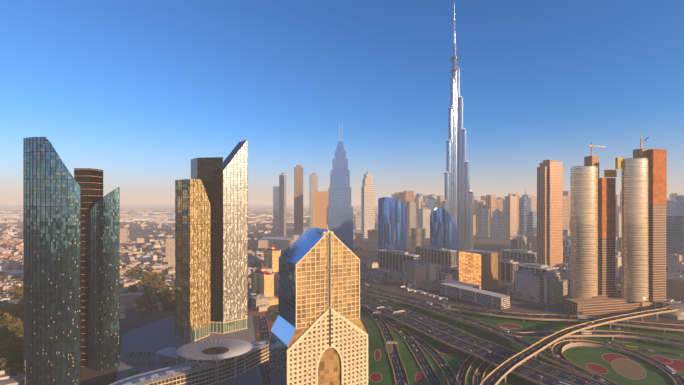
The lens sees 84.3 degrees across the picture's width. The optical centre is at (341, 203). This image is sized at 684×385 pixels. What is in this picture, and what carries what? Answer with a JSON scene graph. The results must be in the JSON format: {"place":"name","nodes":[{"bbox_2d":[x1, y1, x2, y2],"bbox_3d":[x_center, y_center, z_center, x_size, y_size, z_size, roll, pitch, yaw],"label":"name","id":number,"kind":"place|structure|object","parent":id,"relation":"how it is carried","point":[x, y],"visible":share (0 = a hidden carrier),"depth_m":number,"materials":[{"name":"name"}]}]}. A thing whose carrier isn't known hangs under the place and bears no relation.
{"place":"outdoors","nodes":[
{"label":"outdoors","id":0,"kind":"place"},
{"bbox_2d":[116,310,262,384],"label":"plaza","id":1,"kind":"structure","parent":0,"point":[157,336],"depth_m":462.42,"materials":[{"name":"grey concrete"}]},
{"bbox_2d":[109,338,268,384],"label":"gate building","id":2,"kind":"structure","parent":1,"relation":"on","point":[213,361],"depth_m":373.73,"materials":[{"name":"white concrete"}]},
{"bbox_2d":[176,179,209,331],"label":"skyscraper","id":3,"kind":"structure","parent":1,"relation":"on","point":[190,234],"depth_m":480.81,"materials":[{"name":"beige glass"}]},
{"bbox_2d":[175,180,210,338],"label":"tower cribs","id":4,"kind":"object","parent":1,"relation":"on","point":[201,224],"visible":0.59,"depth_m":490.05,"materials":[{"name":"gold metal"}]},
{"bbox_2d":[176,325,209,342],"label":"lobby","id":5,"kind":"object","parent":1,"relation":"on","point":[191,336],"visible":0.57,"depth_m":481.46,"materials":[{"name":"glass"}]},
{"bbox_2d":[211,317,246,333],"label":"lobby","id":6,"kind":"object","parent":1,"relation":"on","point":[217,327],"visible":0.47,"depth_m":507.46,"materials":[{"name":"beige glass"}]},
{"bbox_2d":[223,140,246,321],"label":"skyscraper","id":7,"kind":"structure","parent":1,"relation":"on","point":[230,216],"depth_m":514.34,"materials":[{"name":"silver metal"}]},
{"bbox_2d":[223,139,247,330],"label":"tower ribs","id":8,"kind":"object","parent":7,"relation":"attached to","point":[244,240],"visible":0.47,"depth_m":515.70,"materials":[{"name":"grey metal"}]},
{"bbox_2d":[248,302,278,316],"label":"road","id":9,"kind":"structure","parent":0,"point":[275,313],"depth_m":604.74,"materials":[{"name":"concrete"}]},
{"bbox_2d":[257,312,270,384],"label":"road","id":10,"kind":"structure","parent":0,"point":[263,329],"depth_m":488.11,"materials":[{"name":"grey asphalt"}]},
{"bbox_2d":[327,123,352,251],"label":"skyscraper","id":11,"kind":"structure","parent":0,"point":[340,216],"depth_m":903.83,"materials":[{"name":"blue"}]},
{"bbox_2d":[0,205,683,384],"bbox_3d":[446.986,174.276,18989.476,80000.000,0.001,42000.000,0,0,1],"label":"ground","id":12,"kind":"structure","parent":0,"point":[133,319],"depth_m":771.38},
{"bbox_2d":[0,307,14,314],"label":"tree","id":13,"kind":"object","parent":12,"relation":"on","point":[2,312],"visible":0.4,"depth_m":532.24,"materials":[{"name":"green plant"}]},
{"bbox_2d":[11,274,20,278],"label":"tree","id":14,"kind":"object","parent":12,"relation":"on","point":[16,277],"visible":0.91,"depth_m":812.19,"materials":[{"name":"green plant"}]},
{"bbox_2d":[10,302,22,311],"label":"tree","id":15,"kind":"object","parent":12,"relation":"on","point":[17,306],"visible":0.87,"depth_m":545.03,"materials":[{"name":"green plant"}]},
{"bbox_2d":[13,290,22,297],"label":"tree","id":16,"kind":"object","parent":12,"relation":"on","point":[19,292],"visible":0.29,"depth_m":627.31,"materials":[{"name":"green plant"}]},
{"bbox_2d":[24,137,79,384],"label":"skyscraper","id":17,"kind":"structure","parent":12,"relation":"on","point":[73,274],"depth_m":340.51,"materials":[{"name":"teal glass"}]},
{"bbox_2d":[23,137,80,384],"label":"tower ribs","id":18,"kind":"object","parent":12,"relation":"on","point":[29,260],"visible":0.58,"depth_m":340.89,"materials":[{"name":"grey"}]},
{"bbox_2d":[0,341,155,384],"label":"parking spaces","id":19,"kind":"object","parent":12,"relation":"on","point":[6,378],"visible":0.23,"depth_m":370.89,"materials":[{"name":"beige"}]},
{"bbox_2d":[0,327,11,339],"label":"tree","id":20,"kind":"object","parent":19,"relation":"on","point":[5,332],"visible":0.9,"depth_m":444.00,"materials":[{"name":"green plant"}]},
{"bbox_2d":[0,355,14,370],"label":"tree","id":21,"kind":"object","parent":19,"relation":"on","point":[6,361],"visible":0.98,"depth_m":371.67,"materials":[{"name":"green plant"}]},
{"bbox_2d":[1,324,15,332],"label":"tree","id":22,"kind":"object","parent":19,"relation":"on","point":[11,328],"visible":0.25,"depth_m":460.39,"materials":[{"name":"green plant"}]},
{"bbox_2d":[1,316,17,325],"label":"tree","id":23,"kind":"object","parent":19,"relation":"on","point":[5,319],"visible":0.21,"depth_m":486.94,"materials":[{"name":"green plant"}]},
{"bbox_2d":[2,315,22,325],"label":"tree","id":24,"kind":"object","parent":19,"relation":"on","point":[9,317],"visible":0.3,"depth_m":487.13,"materials":[{"name":"green plant"}]},
{"bbox_2d":[4,337,20,345],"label":"tree","id":25,"kind":"object","parent":19,"relation":"on","point":[16,339],"visible":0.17,"depth_m":417.10,"materials":[{"name":"green plant"}]},
{"bbox_2d":[4,319,21,325],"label":"tree","id":26,"kind":"object","parent":19,"relation":"on","point":[10,321],"visible":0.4,"depth_m":481.07,"materials":[{"name":"green plant"}]},
{"bbox_2d":[8,362,22,376],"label":"tree","id":27,"kind":"object","parent":19,"relation":"on","point":[14,371],"visible":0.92,"depth_m":367.21,"materials":[{"name":"green plant"}]},
{"bbox_2d":[12,325,22,334],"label":"tree","id":28,"kind":"object","parent":19,"relation":"on","point":[16,330],"visible":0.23,"depth_m":459.25,"materials":[{"name":"green plant"}]},
{"bbox_2d":[12,330,22,339],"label":"tree","id":29,"kind":"object","parent":19,"relation":"on","point":[19,333],"visible":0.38,"depth_m":441.21,"materials":[{"name":"green plant"}]},
{"bbox_2d":[74,168,102,366],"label":"tower","id":30,"kind":"structure","parent":12,"relation":"on","point":[89,181],"depth_m":402.50,"materials":[{"name":"brown glass"}]},
{"bbox_2d":[88,187,118,370],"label":"skyscraper","id":31,"kind":"structure","parent":12,"relation":"on","point":[102,285],"depth_m":395.26,"materials":[{"name":"teal glass"}]},
{"bbox_2d":[88,187,119,370],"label":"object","id":32,"kind":"object","parent":12,"relation":"on","point":[99,276],"visible":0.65,"depth_m":396.01,"materials":[{"name":"grey"}]},
{"bbox_2d":[0,221,272,318],"bbox_3d":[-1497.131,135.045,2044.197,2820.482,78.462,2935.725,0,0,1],"label":"houses","id":33,"kind":"structure","parent":12,"relation":"on","point":[259,303],"depth_m":1024.62,"materials":[{"name":"beige concrete"}]},
{"bbox_2d":[136,303,144,311],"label":"tree","id":34,"kind":"object","parent":12,"relation":"on","point":[140,306],"visible":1,"depth_m":603.39,"materials":[{"name":"green plant"}]},
{"bbox_2d":[135,296,146,303],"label":"tree","id":35,"kind":"object","parent":12,"relation":"on","point":[139,300],"visible":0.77,"depth_m":615.98,"materials":[{"name":"green plant"}]},
{"bbox_2d":[142,292,150,299],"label":"tree","id":36,"kind":"object","parent":12,"relation":"on","point":[146,296],"visible":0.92,"depth_m":623.87,"materials":[{"name":"green plant"}]},
{"bbox_2d":[143,284,151,292],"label":"tree","id":37,"kind":"object","parent":12,"relation":"on","point":[146,287],"visible":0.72,"depth_m":680.30,"materials":[{"name":"green plant"}]},
{"bbox_2d":[145,303,158,316],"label":"tree","id":38,"kind":"object","parent":12,"relation":"on","point":[153,307],"visible":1,"depth_m":578.75,"materials":[{"name":"green plant"}]},
{"bbox_2d":[131,215,174,218],"bbox_3d":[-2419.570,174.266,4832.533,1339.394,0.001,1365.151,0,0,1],"label":"creek","id":39,"kind":"structure","parent":12,"relation":"on","point":[155,216],"depth_m":4942.16,"materials":[{"name":"blue liquid"}]},
{"bbox_2d":[158,295,166,301],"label":"tree","id":40,"kind":"object","parent":12,"relation":"on","point":[161,298],"visible":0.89,"depth_m":623.30,"materials":[{"name":"green plant"}]},
{"bbox_2d":[164,301,174,315],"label":"tree","id":41,"kind":"object","parent":12,"relation":"on","point":[169,306],"visible":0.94,"depth_m":581.83,"materials":[{"name":"green plant"}]},
{"bbox_2d":[166,289,174,297],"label":"tree","id":42,"kind":"object","parent":12,"relation":"on","point":[170,293],"visible":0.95,"depth_m":654.67,"materials":[{"name":"green plant"}]},
{"bbox_2d":[0,208,377,222],"bbox_3d":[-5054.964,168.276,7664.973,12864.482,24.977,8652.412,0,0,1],"label":"blocks","id":43,"kind":"structure","parent":12,"relation":"on","point":[259,218],"depth_m":4384.44,"materials":[{"name":"beige"}]},
{"bbox_2d":[120,223,278,315],"bbox_3d":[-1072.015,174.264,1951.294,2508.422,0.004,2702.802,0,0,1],"label":"streets","id":44,"kind":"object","parent":12,"relation":"on","point":[147,313],"visible":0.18,"depth_m":935.89,"materials":[{"name":"grey asphalt"}]},
{"bbox_2d":[128,284,137,292],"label":"tree","id":45,"kind":"object","parent":44,"relation":"on","point":[131,288],"visible":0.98,"depth_m":691.14,"materials":[{"name":"green plant"}]},
{"bbox_2d":[148,297,157,302],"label":"tree","id":46,"kind":"object","parent":44,"relation":"on","point":[152,299],"visible":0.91,"depth_m":617.71,"materials":[{"name":"green plant"}]},
{"bbox_2d":[157,286,167,292],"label":"tree","id":47,"kind":"object","parent":44,"relation":"on","point":[162,289],"visible":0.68,"depth_m":673.83,"materials":[{"name":"green plant"}]},
{"bbox_2d":[191,157,222,321],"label":"tower","id":48,"kind":"structure","parent":12,"relation":"on","point":[208,171],"depth_m":505.76,"materials":[{"name":"grey glass"}]},
{"bbox_2d":[248,307,264,316],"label":"pavement","id":49,"kind":"structure","parent":12,"relation":"on","point":[253,312],"depth_m":596.47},
{"bbox_2d":[257,320,273,337],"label":"pavement","id":50,"kind":"structure","parent":12,"relation":"on","point":[270,324],"depth_m":533.65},
{"bbox_2d":[248,240,282,254],"bbox_3d":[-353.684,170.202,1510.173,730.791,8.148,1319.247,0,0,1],"label":"road","id":51,"kind":"structure","parent":12,"relation":"on","point":[252,242],"depth_m":1566.64,"materials":[{"name":"grey asphalt"}]},
{"bbox_2d":[251,245,280,305],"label":"yellow hotel","id":52,"kind":"structure","parent":12,"relation":"on","point":[262,280],"depth_m":681.62,"materials":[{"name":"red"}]},
{"bbox_2d":[258,227,377,250],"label":"buildings","id":53,"kind":"structure","parent":12,"relation":"on","point":[276,241],"depth_m":1421.06,"materials":[{"name":"beige concrete"}]},
{"bbox_2d":[271,225,367,384],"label":"skyscraper","id":54,"kind":"structure","parent":12,"relation":"on","point":[319,335],"depth_m":300.12,"materials":[{"name":"beige concrete"}]},
{"bbox_2d":[273,165,430,237],"bbox_3d":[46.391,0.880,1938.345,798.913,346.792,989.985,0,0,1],"label":"skyscrapers","id":55,"kind":"structure","parent":12,"relation":"on","point":[318,203],"depth_m":1779.54,"materials":[{"name":"beige concrete"}]},
{"bbox_2d":[361,171,374,237],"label":"skyscraper","id":56,"kind":"structure","parent":12,"relation":"on","point":[367,205],"depth_m":1494.25,"materials":[{"name":"white"}]},
{"bbox_2d":[378,197,405,251],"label":"glass office building","id":57,"kind":"structure","parent":12,"relation":"on","point":[391,223],"depth_m":1030.19,"materials":[{"name":"blue glass"}]},
{"bbox_2d":[400,285,447,299],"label":"site huts","id":58,"kind":"object","parent":12,"relation":"on","point":[425,293],"visible":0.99,"depth_m":725.07,"materials":[{"name":"white metal"}]},
{"bbox_2d":[430,208,457,262],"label":"curved glass building","id":59,"kind":"structure","parent":12,"relation":"on","point":[443,232],"depth_m":1076.31,"materials":[{"name":"blue glass"}]},
{"bbox_2d":[255,241,658,380],"bbox_3d":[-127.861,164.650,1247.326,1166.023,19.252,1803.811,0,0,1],"label":"street furniture","id":60,"kind":"object","parent":12,"relation":"on","point":[392,342],"visible":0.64,"depth_m":548.52,"materials":[{"name":"silver metal"}]},
{"bbox_2d":[442,3,472,256],"bbox_3d":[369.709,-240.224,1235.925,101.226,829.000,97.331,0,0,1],"label":"skyscraper","id":61,"kind":"structure","parent":12,"relation":"on","point":[457,204],"depth_m":1211.57,"materials":[{"name":"silver glass"}]},
{"bbox_2d":[378,246,558,284],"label":"buildings","id":62,"kind":"structure","parent":12,"relation":"on","point":[439,257],"depth_m":965.86,"materials":[{"name":"white concrete"}]},
{"bbox_2d":[439,279,509,308],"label":"parking podium","id":63,"kind":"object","parent":12,"relation":"on","point":[464,291],"visible":0.96,"depth_m":671.58,"materials":[{"name":"grey concrete"}]},
{"bbox_2d":[459,250,497,289],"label":"office building","id":64,"kind":"structure","parent":12,"relation":"on","point":[479,267],"depth_m":769.42,"materials":[{"name":"concrete"}]},
{"bbox_2d":[360,293,607,384],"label":"road","id":65,"kind":"structure","parent":12,"relation":"on","point":[531,369],"depth_m":442.02,"materials":[{"name":"grey asphalt"}]},
{"bbox_2d":[511,237,516,248],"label":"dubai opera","id":66,"kind":"structure","parent":12,"relation":"on","point":[514,243],"depth_m":1417.25,"materials":[{"name":"grey glass"}]},
{"bbox_2d":[360,229,683,329],"bbox_3d":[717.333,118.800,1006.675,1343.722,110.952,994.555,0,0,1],"label":"buildings","id":67,"kind":"structure","parent":12,"relation":"on","point":[552,286],"depth_m":781.68,"materials":[{"name":"beige concrete"}]},
{"bbox_2d":[391,190,683,283],"bbox_3d":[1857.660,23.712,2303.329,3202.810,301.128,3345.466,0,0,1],"label":"skyline","id":68,"kind":"structure","parent":12,"relation":"on","point":[509,215],"depth_m":1853.35},
{"bbox_2d":[537,160,562,266],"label":"tower","id":69,"kind":"structure","parent":12,"relation":"on","point":[549,212],"depth_m":894.52,"materials":[{"name":"beige concrete"}]},
{"bbox_2d":[480,308,677,384],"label":"elevated road","id":70,"kind":"structure","parent":12,"relation":"on","point":[498,374],"depth_m":440.71,"materials":[{"name":"concrete"}]},
{"bbox_2d":[565,289,653,315],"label":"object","id":71,"kind":"structure","parent":12,"relation":"on","point":[607,304],"depth_m":597.72,"materials":[{"name":"beige concrete"}]},
{"bbox_2d":[570,143,616,297],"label":"tower","id":72,"kind":"structure","parent":71,"relation":"on","point":[592,227],"depth_m":617.15,"materials":[{"name":"beige glass"}]},
{"bbox_2d":[615,135,666,310],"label":"tower","id":73,"kind":"structure","parent":12,"relation":"on","point":[643,217],"depth_m":601.14,"materials":[{"name":"beige glass"}]},
{"bbox_2d":[658,313,683,319],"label":"metro base","id":74,"kind":"object","parent":12,"relation":"on","point":[678,317],"visible":0.5,"depth_m":567.61,"materials":[{"name":"beige concrete"}]},
{"bbox_2d":[664,303,683,314],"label":"metro station","id":75,"kind":"object","parent":12,"relation":"on","point":[679,307],"visible":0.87,"depth_m":574.38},
{"bbox_2d":[364,307,408,384],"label":"road","id":76,"kind":"structure","parent":0,"point":[399,371],"depth_m":432.02,"materials":[{"name":"grey asphalt"}]},
{"bbox_2d":[385,344,391,352],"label":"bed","id":77,"kind":"object","parent":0,"point":[389,348],"visible":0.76,"depth_m":452.60,"materials":[{"name":"beige"}]},
{"bbox_2d":[379,314,442,384],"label":"road","id":78,"kind":"structure","parent":0,"point":[425,365],"depth_m":423.68,"materials":[{"name":"grey asphalt"}]},
{"bbox_2d":[410,228,424,250],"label":"round building","id":79,"kind":"structure","parent":0,"point":[417,236],"depth_m":1366.94,"materials":[{"name":"beige concrete"}]},
{"bbox_2d":[388,324,459,384],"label":"road","id":80,"kind":"structure","parent":0,"point":[447,371],"depth_m":423.68,"materials":[{"name":"grey asphalt"}]},
{"bbox_2d":[456,355,477,384],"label":"road","id":81,"kind":"structure","parent":0,"point":[462,373],"depth_m":390.95,"materials":[{"name":"grey asphalt"}]},
{"bbox_2d":[473,361,491,384],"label":"road","id":82,"kind":"structure","parent":0,"point":[482,368],"depth_m":388.64,"materials":[{"name":"grey asphalt"}]},
{"bbox_2d":[360,282,683,332],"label":"road","id":83,"kind":"structure","parent":0,"point":[628,323],"depth_m":561.26,"materials":[{"name":"grey asphalt"}]},
{"bbox_2d":[360,288,683,345],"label":"road","id":84,"kind":"structure","parent":0,"point":[544,334],"depth_m":488.42,"materials":[{"name":"grey asphalt"}]},
{"bbox_2d":[581,331,590,334],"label":"vehicle","id":85,"kind":"object","parent":84,"relation":"on","point":[585,332],"visible":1,"depth_m":481.09,"materials":[{"name":"white metal"}]},
{"bbox_2d":[361,299,683,384],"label":"lawn","id":86,"kind":"structure","parent":0,"point":[582,356],"depth_m":449.78,"materials":[{"name":"green plant"}]},
{"bbox_2d":[370,373,381,381],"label":"bed","id":87,"kind":"object","parent":86,"relation":"on","point":[375,377],"visible":1,"depth_m":377.39,"materials":[{"name":"red plant"}]},
{"bbox_2d":[375,350,379,359],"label":"bed","id":88,"kind":"object","parent":86,"relation":"on","point":[377,354],"visible":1,"depth_m":433.13,"materials":[{"name":"red plant"}]},
{"bbox_2d":[415,372,423,383],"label":"bed","id":89,"kind":"object","parent":86,"relation":"on","point":[419,378],"visible":1,"depth_m":377.24,"materials":[{"name":"red plant"}]},
{"bbox_2d":[438,348,455,353],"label":"bed","id":90,"kind":"object","parent":86,"relation":"on","point":[446,351],"visible":1,"depth_m":443.59,"materials":[{"name":"red plant"}]},
{"bbox_2d":[459,360,469,365],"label":"bed","id":91,"kind":"object","parent":86,"relation":"on","point":[466,363],"visible":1,"depth_m":410.27,"materials":[{"name":"red plant"}]},
{"bbox_2d":[500,324,520,327],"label":"bed","id":92,"kind":"object","parent":86,"relation":"on","point":[510,326],"visible":1,"depth_m":533.27,"materials":[{"name":"red plant"}]},
{"bbox_2d":[568,337,585,339],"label":"bed","id":93,"kind":"object","parent":86,"relation":"on","point":[575,338],"visible":0.57,"depth_m":486.03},
{"bbox_2d":[587,364,607,373],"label":"bed","id":94,"kind":"object","parent":86,"relation":"on","point":[597,368],"visible":1,"depth_m":398.01,"materials":[{"name":"red plant"}]},
{"bbox_2d":[603,354,627,362],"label":"bed","id":95,"kind":"object","parent":86,"relation":"on","point":[610,358],"visible":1,"depth_m":426.44,"materials":[{"name":"red plant"}]},
{"bbox_2d":[613,338,634,341],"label":"bed","id":96,"kind":"object","parent":86,"relation":"on","point":[624,340],"visible":1,"depth_m":478.93,"materials":[{"name":"beige"}]},
{"bbox_2d":[611,358,645,379],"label":"bed","id":97,"kind":"object","parent":86,"relation":"on","point":[628,368],"visible":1,"depth_m":398.05,"materials":[{"name":"beige"}]},
{"bbox_2d":[651,356,671,362],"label":"bed","id":98,"kind":"object","parent":86,"relation":"on","point":[663,359],"visible":0.86,"depth_m":420.81,"materials":[{"name":"red plant"}]},
{"bbox_2d":[666,360,683,370],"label":"bed","id":99,"kind":"object","parent":86,"relation":"on","point":[677,365],"visible":0.77,"depth_m":405.39,"materials":[{"name":"red plant"}]},
{"bbox_2d":[472,321,617,384],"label":"road","id":100,"kind":"structure","parent":0,"point":[558,361],"depth_m":409.76,"materials":[{"name":"grey asphalt"}]},
{"bbox_2d":[551,340,683,384],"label":"curved ramp","id":101,"kind":"structure","parent":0,"point":[560,347],"depth_m":435.52,"materials":[{"name":"grey asphalt"}]},
{"bbox_2d":[665,366,674,373],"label":"vehicle","id":102,"kind":"object","parent":101,"relation":"on","point":[669,369],"visible":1,"depth_m":387.06,"materials":[{"name":"white metal"}]},
{"bbox_2d":[602,341,683,356],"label":"road","id":103,"kind":"structure","parent":0,"point":[658,352],"depth_m":443.67,"materials":[{"name":"grey asphalt"}]},
{"bbox_2d":[625,345,637,349],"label":"vehicle","id":104,"kind":"object","parent":103,"relation":"on","point":[631,347],"visible":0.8,"depth_m":450.07,"materials":[{"name":"yellow metal"}]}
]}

